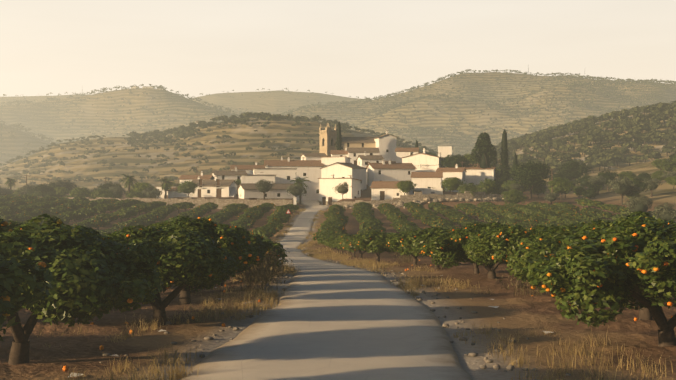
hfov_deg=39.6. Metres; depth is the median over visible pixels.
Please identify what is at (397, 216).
orange tree
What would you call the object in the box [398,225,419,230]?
orange tree
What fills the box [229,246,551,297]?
weed bushes
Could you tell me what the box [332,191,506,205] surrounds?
stone wall
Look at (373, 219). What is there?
orange tree
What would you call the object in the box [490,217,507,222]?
orange tree
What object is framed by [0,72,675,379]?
terrain ground
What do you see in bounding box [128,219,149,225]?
orange tree
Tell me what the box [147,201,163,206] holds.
orange tree
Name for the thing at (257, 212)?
orange tree
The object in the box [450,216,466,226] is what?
orange tree
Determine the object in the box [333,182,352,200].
almond tree
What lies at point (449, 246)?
orange tree
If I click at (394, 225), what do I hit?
orange tree
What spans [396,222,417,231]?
orange tree
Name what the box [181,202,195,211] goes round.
orange tree
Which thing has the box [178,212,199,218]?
orange tree
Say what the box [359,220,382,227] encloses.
orange tree
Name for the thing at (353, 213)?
orange tree
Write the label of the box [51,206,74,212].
orange tree
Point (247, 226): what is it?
orange tree
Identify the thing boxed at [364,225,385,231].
orange tree
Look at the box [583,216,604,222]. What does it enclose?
orange tree
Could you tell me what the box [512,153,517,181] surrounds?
cypress tree
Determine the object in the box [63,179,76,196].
olive tree
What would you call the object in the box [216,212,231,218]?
orange tree
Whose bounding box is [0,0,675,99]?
sky
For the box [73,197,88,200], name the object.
orange tree
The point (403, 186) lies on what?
lime tree
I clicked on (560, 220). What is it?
orange tree
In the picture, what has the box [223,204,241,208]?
orange tree
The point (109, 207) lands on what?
orange tree
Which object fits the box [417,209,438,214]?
orange tree
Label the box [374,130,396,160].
church front
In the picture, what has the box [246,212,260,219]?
orange tree
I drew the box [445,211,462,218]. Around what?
orange tree
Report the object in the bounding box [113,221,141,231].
orange tree
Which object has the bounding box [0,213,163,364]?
orange tree
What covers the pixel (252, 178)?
house
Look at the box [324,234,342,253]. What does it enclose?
orange tree
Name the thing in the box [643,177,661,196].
olive tree
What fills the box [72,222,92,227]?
orange tree
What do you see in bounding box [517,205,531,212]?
orange tree
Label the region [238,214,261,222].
orange tree
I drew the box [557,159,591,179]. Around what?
carob tree
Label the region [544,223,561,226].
orange tree
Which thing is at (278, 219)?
orange tree
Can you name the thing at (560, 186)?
dark tree
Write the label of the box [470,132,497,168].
cedar tree
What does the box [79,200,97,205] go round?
orange tree
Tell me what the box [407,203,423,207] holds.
orange tree
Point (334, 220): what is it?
orange tree
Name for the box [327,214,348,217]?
orange tree
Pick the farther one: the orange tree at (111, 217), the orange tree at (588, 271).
the orange tree at (111, 217)
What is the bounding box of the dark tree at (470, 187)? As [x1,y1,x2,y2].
[457,183,477,194]
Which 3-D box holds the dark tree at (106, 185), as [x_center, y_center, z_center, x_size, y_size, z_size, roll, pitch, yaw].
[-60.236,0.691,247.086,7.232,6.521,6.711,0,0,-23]
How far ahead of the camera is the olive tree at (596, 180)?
250.67 m
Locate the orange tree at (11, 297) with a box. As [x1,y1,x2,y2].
[0,255,53,340]
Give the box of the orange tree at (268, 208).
[253,205,271,211]
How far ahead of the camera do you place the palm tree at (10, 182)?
259.68 m
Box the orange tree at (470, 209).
[465,207,484,217]
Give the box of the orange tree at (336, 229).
[318,228,344,233]
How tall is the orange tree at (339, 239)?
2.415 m
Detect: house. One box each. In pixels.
[155,186,177,198]
[168,187,187,198]
[178,171,212,183]
[189,176,237,196]
[211,167,247,187]
[230,162,264,174]
[237,183,294,199]
[240,172,275,182]
[252,165,296,183]
[264,157,323,199]
[300,153,327,159]
[318,174,361,204]
[320,162,366,189]
[321,156,350,166]
[330,147,347,156]
[346,148,379,164]
[356,152,383,167]
[366,159,416,186]
[370,181,410,199]
[395,148,418,162]
[402,148,445,171]
[411,172,442,187]
[436,164,466,191]
[438,146,452,156]
[464,165,495,184]
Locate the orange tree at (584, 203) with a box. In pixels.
[579,200,595,206]
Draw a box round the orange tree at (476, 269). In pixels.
[442,227,479,273]
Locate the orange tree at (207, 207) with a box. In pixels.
[195,205,212,210]
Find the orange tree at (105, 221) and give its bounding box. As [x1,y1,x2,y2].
[83,216,109,229]
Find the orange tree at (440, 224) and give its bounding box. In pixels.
[433,222,454,227]
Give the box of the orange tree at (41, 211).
[31,208,50,216]
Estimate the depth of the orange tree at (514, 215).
165.29 m
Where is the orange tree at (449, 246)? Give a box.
[418,222,518,278]
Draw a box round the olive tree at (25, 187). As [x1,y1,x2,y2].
[20,183,36,194]
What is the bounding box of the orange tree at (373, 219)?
[359,218,383,226]
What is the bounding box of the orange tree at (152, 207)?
[145,204,157,213]
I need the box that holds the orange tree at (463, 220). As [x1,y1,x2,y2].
[457,218,476,224]
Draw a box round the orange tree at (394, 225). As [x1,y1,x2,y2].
[390,221,412,228]
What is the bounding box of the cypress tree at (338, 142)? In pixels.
[335,122,343,149]
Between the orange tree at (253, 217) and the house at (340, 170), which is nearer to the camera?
the orange tree at (253, 217)
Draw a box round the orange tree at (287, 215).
[273,213,290,219]
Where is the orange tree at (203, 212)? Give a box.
[192,209,205,215]
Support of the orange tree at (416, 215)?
on the terrain ground at (79, 350)
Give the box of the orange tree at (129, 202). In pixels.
[115,199,132,206]
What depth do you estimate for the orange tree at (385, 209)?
181.14 m
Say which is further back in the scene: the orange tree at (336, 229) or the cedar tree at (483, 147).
the cedar tree at (483, 147)
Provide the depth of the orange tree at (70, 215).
150.16 m
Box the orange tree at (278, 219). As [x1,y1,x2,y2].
[268,216,286,222]
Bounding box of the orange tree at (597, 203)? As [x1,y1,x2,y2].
[587,200,604,208]
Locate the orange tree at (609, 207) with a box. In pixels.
[605,205,624,214]
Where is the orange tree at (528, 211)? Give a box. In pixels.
[522,209,538,213]
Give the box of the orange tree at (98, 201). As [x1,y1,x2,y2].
[91,199,109,203]
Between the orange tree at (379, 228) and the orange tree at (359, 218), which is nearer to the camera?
the orange tree at (379, 228)
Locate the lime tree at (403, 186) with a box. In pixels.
[394,180,415,194]
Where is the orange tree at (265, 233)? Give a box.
[250,228,274,237]
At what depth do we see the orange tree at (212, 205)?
193.39 m
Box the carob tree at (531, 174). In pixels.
[509,159,553,198]
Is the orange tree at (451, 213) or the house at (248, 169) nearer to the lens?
the orange tree at (451, 213)
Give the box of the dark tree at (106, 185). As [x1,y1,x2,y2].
[97,180,121,189]
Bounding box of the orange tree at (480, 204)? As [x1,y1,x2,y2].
[477,202,495,207]
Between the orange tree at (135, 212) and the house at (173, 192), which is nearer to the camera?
the orange tree at (135, 212)
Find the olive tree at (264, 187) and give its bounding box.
[255,179,274,199]
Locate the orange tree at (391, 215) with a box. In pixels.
[386,212,405,220]
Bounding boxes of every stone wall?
[40,197,291,208]
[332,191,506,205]
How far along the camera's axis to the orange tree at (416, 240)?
44.81 m
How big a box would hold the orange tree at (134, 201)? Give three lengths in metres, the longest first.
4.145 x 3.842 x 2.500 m
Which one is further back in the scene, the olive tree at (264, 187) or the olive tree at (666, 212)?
the olive tree at (264, 187)
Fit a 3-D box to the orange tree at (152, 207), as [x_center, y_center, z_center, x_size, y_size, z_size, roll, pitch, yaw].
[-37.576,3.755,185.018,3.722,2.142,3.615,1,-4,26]
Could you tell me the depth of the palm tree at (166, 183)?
248.54 m
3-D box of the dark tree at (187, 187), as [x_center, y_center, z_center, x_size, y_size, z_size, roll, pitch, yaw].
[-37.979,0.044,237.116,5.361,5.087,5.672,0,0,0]
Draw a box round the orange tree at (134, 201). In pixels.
[126,199,137,205]
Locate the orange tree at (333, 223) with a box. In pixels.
[320,222,344,227]
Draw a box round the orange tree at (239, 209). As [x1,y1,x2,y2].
[227,207,243,211]
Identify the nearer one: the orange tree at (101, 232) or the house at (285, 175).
the orange tree at (101, 232)
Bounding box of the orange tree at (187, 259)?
[102,224,259,324]
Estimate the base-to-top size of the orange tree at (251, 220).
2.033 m
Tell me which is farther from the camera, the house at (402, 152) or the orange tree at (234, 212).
the house at (402, 152)
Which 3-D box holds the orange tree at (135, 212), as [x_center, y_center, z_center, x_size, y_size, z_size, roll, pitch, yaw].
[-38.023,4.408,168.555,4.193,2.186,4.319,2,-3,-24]
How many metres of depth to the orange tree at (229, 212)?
177.78 m
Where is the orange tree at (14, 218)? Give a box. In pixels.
[0,214,24,222]
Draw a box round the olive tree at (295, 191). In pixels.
[286,184,306,196]
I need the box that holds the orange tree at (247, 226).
[230,223,251,228]
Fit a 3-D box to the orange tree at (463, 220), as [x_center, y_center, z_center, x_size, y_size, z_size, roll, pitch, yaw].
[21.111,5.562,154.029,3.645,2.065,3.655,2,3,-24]
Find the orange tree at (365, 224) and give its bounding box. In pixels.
[359,222,379,229]
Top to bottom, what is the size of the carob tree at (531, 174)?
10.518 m
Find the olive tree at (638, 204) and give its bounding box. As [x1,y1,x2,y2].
[622,194,653,212]
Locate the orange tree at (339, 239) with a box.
[332,233,361,256]
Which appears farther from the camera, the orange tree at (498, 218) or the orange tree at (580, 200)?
the orange tree at (580, 200)
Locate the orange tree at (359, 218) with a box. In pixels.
[356,215,376,221]
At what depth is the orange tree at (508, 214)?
170.26 m
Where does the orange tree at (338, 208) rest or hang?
on the terrain ground at (79, 350)
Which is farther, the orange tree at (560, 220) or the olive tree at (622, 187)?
the olive tree at (622, 187)
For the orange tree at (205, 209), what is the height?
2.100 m
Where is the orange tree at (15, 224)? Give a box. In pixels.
[3,220,41,229]
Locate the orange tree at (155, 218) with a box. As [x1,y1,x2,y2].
[138,214,160,221]
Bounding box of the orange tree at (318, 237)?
[313,233,341,249]
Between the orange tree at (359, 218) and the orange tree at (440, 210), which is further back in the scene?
the orange tree at (440, 210)
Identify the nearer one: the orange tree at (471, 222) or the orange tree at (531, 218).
the orange tree at (471, 222)
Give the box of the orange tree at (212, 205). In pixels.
[199,203,217,212]
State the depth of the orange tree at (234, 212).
182.31 m
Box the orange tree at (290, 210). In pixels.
[272,208,294,212]
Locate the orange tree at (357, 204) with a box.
[352,203,369,206]
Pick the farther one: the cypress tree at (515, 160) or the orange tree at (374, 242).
the cypress tree at (515, 160)
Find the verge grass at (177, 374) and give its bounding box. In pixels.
[37,208,674,379]
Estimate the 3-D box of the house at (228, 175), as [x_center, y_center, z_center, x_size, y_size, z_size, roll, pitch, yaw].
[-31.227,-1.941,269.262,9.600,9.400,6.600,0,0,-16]
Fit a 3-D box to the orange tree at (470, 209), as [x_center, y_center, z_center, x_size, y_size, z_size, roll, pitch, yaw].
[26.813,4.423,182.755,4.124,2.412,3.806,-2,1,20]
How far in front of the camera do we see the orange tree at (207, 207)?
187.45 m
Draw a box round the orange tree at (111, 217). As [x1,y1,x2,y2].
[93,213,116,226]
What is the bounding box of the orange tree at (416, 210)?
[411,208,429,213]
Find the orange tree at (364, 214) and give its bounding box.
[354,213,374,216]
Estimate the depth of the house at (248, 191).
237.84 m
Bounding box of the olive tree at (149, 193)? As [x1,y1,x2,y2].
[142,187,159,197]
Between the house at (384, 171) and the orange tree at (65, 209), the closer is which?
the orange tree at (65, 209)
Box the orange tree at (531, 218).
[522,216,545,225]
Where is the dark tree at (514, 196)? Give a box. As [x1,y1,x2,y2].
[501,189,527,203]
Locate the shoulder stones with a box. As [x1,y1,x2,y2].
[68,259,570,379]
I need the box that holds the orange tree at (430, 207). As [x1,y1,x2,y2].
[428,203,443,212]
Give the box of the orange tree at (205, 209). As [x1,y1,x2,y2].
[189,207,207,213]
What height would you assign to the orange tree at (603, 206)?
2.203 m
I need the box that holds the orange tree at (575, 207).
[562,205,579,210]
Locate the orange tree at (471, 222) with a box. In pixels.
[464,221,483,225]
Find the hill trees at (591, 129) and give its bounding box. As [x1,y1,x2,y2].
[0,69,675,185]
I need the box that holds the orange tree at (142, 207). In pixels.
[132,204,149,214]
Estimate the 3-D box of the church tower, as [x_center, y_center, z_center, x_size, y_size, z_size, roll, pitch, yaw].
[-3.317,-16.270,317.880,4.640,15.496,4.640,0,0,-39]
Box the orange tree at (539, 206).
[534,203,549,209]
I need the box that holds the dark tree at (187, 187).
[177,180,197,197]
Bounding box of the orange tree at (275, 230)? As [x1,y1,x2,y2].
[257,226,278,236]
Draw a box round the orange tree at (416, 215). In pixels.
[411,212,434,218]
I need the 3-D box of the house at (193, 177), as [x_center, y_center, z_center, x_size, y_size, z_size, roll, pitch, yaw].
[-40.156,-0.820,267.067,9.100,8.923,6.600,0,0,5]
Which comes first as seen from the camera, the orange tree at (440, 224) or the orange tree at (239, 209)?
the orange tree at (440, 224)
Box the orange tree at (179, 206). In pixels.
[172,203,185,212]
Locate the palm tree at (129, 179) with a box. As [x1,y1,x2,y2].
[119,174,137,197]
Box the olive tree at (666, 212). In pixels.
[651,202,675,222]
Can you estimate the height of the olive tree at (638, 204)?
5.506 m
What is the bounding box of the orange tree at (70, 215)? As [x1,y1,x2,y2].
[58,212,77,219]
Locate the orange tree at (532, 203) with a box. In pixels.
[526,201,541,206]
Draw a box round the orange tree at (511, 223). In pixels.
[505,221,526,225]
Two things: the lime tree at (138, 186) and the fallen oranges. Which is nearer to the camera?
the fallen oranges
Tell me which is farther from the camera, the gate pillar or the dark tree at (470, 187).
the dark tree at (470, 187)
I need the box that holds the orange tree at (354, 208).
[352,206,368,211]
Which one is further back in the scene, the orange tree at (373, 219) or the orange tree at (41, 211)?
the orange tree at (41, 211)
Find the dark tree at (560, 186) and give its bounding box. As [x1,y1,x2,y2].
[548,177,574,200]
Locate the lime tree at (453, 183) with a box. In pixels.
[441,177,463,194]
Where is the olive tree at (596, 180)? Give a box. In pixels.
[588,176,605,194]
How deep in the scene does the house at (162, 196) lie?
258.59 m
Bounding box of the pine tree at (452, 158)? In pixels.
[441,154,470,167]
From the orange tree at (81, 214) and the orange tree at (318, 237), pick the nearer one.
the orange tree at (318, 237)
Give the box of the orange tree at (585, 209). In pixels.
[580,207,595,212]
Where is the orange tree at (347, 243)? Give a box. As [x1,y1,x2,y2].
[340,237,366,257]
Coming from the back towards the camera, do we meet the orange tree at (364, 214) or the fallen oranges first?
the orange tree at (364, 214)
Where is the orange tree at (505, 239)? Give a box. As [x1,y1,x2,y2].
[465,224,546,287]
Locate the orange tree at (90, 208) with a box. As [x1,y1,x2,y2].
[82,206,98,217]
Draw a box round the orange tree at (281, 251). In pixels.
[231,239,287,280]
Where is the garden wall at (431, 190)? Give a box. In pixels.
[411,188,442,194]
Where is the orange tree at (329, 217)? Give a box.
[326,215,342,220]
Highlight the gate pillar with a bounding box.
[293,197,296,204]
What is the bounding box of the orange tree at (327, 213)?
[324,210,343,217]
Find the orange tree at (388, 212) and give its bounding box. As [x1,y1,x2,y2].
[382,209,399,215]
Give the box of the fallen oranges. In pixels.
[62,260,672,370]
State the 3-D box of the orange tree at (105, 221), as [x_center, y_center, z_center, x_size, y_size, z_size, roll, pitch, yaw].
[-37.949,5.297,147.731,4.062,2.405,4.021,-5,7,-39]
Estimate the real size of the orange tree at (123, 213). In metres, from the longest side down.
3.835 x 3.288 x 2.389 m
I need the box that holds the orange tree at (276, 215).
[267,214,288,222]
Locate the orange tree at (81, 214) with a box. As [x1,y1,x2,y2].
[67,211,85,222]
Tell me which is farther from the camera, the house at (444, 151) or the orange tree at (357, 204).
the house at (444, 151)
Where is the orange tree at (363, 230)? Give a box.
[357,228,383,233]
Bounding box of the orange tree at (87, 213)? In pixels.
[75,209,96,219]
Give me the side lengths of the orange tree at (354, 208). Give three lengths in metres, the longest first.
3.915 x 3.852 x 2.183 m
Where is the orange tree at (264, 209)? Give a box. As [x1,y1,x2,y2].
[254,206,266,212]
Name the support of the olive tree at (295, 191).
on the terrain ground at (79, 350)
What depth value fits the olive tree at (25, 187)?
243.01 m
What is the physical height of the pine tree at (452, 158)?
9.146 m
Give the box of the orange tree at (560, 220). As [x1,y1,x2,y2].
[555,217,573,223]
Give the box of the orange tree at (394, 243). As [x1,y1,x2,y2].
[386,229,417,264]
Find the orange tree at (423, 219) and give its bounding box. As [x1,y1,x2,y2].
[420,215,437,226]
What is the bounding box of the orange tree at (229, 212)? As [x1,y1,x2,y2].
[215,211,232,216]
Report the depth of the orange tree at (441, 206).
189.31 m
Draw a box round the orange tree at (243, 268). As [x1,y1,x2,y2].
[190,225,252,291]
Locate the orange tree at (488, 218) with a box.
[484,215,501,222]
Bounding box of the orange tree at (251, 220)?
[241,218,255,224]
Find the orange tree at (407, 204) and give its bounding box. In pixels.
[403,201,418,207]
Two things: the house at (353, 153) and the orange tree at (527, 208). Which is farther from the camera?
the house at (353, 153)
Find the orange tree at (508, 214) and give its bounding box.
[505,211,524,217]
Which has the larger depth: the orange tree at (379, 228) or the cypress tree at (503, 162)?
the cypress tree at (503, 162)
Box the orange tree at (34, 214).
[15,211,40,217]
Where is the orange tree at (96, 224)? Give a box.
[80,220,101,227]
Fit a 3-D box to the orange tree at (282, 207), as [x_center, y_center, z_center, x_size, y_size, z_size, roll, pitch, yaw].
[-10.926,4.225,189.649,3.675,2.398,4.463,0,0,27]
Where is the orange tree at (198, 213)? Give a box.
[185,210,201,215]
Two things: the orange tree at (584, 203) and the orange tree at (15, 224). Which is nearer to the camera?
the orange tree at (15, 224)
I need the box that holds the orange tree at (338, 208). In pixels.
[327,206,344,212]
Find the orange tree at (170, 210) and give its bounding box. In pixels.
[153,206,175,213]
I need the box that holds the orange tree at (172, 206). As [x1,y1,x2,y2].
[161,205,175,208]
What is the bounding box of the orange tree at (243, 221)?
[229,219,252,228]
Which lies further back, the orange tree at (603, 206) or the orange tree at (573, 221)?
the orange tree at (603, 206)
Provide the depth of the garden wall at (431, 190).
237.17 m
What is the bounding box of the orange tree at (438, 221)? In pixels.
[431,219,453,225]
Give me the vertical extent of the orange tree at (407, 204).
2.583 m
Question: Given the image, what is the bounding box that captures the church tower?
[319,122,336,156]
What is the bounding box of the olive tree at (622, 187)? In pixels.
[607,176,633,204]
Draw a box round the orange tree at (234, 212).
[220,208,239,215]
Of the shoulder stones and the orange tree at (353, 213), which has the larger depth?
the orange tree at (353, 213)
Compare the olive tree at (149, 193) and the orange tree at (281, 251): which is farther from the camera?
the olive tree at (149, 193)
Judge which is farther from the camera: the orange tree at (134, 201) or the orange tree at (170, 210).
the orange tree at (134, 201)
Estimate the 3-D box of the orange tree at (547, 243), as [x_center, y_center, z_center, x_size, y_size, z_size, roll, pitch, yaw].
[5.997,1.930,24.000,3.427,2.176,3.866,-4,0,34]
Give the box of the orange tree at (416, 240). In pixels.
[400,227,451,268]
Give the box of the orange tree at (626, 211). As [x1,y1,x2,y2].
[620,207,634,214]
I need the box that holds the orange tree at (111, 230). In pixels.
[105,228,119,234]
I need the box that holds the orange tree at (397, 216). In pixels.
[389,214,410,222]
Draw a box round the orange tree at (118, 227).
[110,226,127,232]
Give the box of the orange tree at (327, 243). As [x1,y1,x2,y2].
[320,235,338,251]
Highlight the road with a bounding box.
[180,200,470,379]
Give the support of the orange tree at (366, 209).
on the terrain ground at (79, 350)
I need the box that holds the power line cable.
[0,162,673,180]
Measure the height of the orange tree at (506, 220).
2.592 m
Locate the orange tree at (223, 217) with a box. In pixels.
[204,213,227,221]
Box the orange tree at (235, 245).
[149,216,258,304]
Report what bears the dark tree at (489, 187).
on the terrain ground at (79, 350)
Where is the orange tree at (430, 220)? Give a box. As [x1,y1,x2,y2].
[425,217,442,226]
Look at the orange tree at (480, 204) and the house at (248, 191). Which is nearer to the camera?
the orange tree at (480, 204)
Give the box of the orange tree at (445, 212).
[442,210,456,216]
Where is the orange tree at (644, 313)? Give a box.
[571,211,673,320]
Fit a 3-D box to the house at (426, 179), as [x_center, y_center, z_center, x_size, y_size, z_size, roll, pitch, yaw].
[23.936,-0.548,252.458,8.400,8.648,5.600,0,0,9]
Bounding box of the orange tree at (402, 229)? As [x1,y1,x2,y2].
[399,227,426,232]
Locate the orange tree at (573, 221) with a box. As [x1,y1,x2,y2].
[564,219,584,224]
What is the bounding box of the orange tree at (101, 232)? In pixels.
[96,230,112,234]
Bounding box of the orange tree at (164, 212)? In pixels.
[151,208,168,216]
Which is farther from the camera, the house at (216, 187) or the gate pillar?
the house at (216, 187)
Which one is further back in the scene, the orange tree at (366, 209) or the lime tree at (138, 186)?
the lime tree at (138, 186)
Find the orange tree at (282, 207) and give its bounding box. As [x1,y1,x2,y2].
[272,205,293,209]
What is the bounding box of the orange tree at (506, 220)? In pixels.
[499,218,517,223]
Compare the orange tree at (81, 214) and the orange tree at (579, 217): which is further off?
the orange tree at (579, 217)
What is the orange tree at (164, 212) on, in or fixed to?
on the terrain ground at (79, 350)
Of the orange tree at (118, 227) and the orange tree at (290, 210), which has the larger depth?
the orange tree at (290, 210)
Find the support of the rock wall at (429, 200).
on the terrain ground at (79, 350)
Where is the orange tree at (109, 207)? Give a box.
[94,203,114,213]
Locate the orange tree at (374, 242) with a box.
[352,230,396,260]
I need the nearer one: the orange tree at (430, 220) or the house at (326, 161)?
the orange tree at (430, 220)
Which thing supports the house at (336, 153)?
on the terrain ground at (79, 350)
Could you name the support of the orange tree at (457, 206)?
on the terrain ground at (79, 350)
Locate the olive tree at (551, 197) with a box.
[544,192,559,204]
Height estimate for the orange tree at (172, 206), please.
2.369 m
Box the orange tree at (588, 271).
[521,218,675,346]
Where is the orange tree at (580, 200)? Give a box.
[575,198,590,207]
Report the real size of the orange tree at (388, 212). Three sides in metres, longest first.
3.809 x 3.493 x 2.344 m
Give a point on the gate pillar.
(295, 200)
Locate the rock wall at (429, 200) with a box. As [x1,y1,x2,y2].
[340,197,506,208]
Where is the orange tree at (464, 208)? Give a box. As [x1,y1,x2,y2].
[462,205,475,211]
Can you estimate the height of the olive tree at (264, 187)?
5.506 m
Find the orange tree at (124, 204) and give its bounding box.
[114,202,129,208]
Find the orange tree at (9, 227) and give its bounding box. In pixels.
[3,225,14,231]
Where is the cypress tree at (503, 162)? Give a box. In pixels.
[498,127,510,186]
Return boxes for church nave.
[341,137,376,149]
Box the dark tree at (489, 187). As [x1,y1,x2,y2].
[477,179,500,194]
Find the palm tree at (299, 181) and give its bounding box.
[290,177,310,204]
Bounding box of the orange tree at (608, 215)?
[596,212,614,219]
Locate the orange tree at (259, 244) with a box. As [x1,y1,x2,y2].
[217,223,272,286]
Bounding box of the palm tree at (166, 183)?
[157,177,173,198]
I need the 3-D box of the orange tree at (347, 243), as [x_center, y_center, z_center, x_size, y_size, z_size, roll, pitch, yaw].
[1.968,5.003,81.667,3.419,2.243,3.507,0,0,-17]
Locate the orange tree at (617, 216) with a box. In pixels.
[610,213,626,219]
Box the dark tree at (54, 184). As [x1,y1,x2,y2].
[49,182,61,188]
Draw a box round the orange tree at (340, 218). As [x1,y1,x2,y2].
[329,216,347,225]
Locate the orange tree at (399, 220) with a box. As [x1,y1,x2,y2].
[393,219,413,223]
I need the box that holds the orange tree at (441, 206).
[434,205,453,209]
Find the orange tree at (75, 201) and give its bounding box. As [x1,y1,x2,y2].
[67,199,78,203]
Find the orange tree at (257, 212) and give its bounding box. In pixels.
[244,210,263,216]
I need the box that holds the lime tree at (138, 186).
[130,182,154,194]
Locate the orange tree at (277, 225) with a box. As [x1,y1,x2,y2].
[263,222,283,229]
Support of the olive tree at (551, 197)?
on the terrain ground at (79, 350)
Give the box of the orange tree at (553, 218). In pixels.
[548,215,570,222]
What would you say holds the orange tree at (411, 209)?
on the terrain ground at (79, 350)
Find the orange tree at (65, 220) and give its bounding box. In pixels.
[52,215,71,224]
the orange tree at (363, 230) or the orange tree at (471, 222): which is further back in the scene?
the orange tree at (471, 222)
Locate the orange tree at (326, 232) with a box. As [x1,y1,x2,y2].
[317,230,341,247]
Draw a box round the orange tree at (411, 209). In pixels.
[408,207,424,212]
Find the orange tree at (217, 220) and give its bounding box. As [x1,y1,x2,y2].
[207,217,222,223]
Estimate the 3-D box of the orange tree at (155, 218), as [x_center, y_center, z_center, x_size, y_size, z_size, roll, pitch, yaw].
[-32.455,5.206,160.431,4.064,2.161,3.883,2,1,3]
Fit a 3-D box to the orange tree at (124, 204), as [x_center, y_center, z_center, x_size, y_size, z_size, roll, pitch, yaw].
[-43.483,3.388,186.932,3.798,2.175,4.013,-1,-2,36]
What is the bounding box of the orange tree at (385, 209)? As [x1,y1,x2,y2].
[381,207,398,212]
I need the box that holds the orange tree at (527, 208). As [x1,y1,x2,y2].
[522,207,535,213]
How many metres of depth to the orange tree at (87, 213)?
159.71 m
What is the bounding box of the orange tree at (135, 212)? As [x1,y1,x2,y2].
[117,209,137,219]
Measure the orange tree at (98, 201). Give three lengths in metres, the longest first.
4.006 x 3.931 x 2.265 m
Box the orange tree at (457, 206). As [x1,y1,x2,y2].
[454,203,463,210]
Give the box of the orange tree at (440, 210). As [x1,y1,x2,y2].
[435,208,448,212]
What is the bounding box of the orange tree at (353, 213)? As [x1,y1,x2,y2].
[350,210,373,215]
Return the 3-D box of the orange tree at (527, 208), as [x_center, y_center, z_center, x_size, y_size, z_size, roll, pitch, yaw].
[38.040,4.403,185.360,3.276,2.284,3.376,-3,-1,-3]
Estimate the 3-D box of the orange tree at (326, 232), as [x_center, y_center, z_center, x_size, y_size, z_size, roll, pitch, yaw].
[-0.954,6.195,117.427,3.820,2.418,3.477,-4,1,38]
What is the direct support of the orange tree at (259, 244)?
on the terrain ground at (79, 350)
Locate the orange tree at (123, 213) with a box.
[113,209,132,221]
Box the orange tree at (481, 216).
[478,212,494,222]
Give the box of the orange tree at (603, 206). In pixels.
[600,204,612,211]
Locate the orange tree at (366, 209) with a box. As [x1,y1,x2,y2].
[355,207,374,214]
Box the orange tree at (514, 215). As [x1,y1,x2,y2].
[510,213,523,219]
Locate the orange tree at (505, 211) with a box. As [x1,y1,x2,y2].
[500,208,520,218]
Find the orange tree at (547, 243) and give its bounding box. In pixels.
[492,222,588,301]
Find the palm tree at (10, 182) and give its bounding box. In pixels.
[5,178,17,188]
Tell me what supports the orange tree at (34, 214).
on the terrain ground at (79, 350)
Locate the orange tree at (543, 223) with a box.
[536,220,553,226]
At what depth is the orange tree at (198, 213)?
171.69 m
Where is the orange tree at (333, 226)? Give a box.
[318,225,346,232]
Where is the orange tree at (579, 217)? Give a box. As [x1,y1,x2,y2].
[575,214,598,219]
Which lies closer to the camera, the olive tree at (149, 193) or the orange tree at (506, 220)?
the orange tree at (506, 220)
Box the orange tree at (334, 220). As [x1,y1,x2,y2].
[323,219,346,224]
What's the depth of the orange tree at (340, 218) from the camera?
153.48 m
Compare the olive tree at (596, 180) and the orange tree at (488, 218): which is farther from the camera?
the olive tree at (596, 180)

